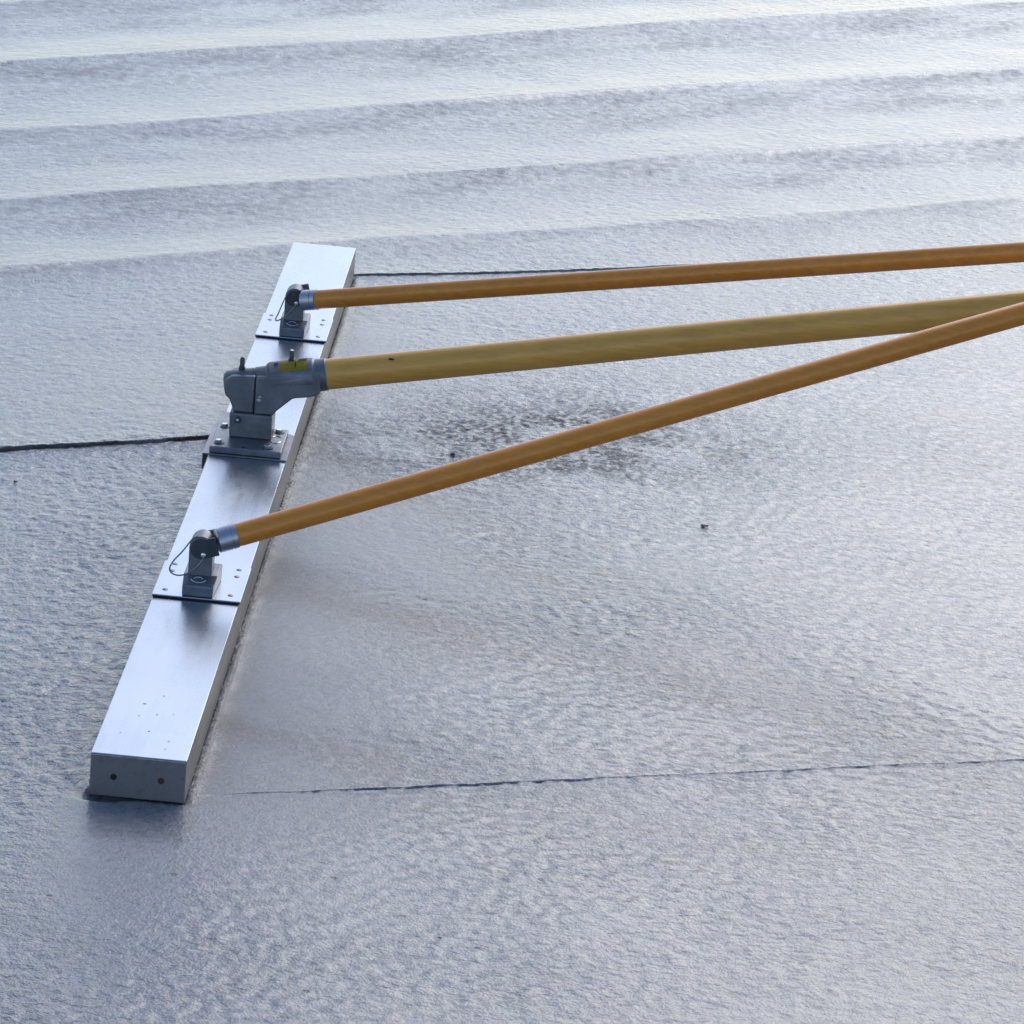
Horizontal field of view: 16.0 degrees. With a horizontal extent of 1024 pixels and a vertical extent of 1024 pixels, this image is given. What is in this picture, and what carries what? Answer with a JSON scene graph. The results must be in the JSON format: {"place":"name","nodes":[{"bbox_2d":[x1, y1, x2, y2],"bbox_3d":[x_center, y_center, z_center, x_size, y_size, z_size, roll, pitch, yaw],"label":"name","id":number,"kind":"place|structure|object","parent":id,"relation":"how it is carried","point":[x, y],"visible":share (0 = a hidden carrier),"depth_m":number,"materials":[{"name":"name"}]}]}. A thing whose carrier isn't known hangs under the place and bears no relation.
{"place":"outdoors","nodes":[
{"label":"outdoors","id":0,"kind":"place"},
{"bbox_2d":[0,0,1023,1023],"bbox_3d":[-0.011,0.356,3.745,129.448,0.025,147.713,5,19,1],"label":"ground","id":1,"kind":"structure","parent":0,"point":[612,732],"depth_m":4.71,"materials":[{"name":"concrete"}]},
{"bbox_2d":[89,242,1023,802],"bbox_3d":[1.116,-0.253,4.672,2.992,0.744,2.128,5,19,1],"label":"concrete float","id":2,"kind":"object","parent":1,"relation":"on","point":[151,736],"visible":1,"depth_m":4.71,"materials":[{"name":"metal"}]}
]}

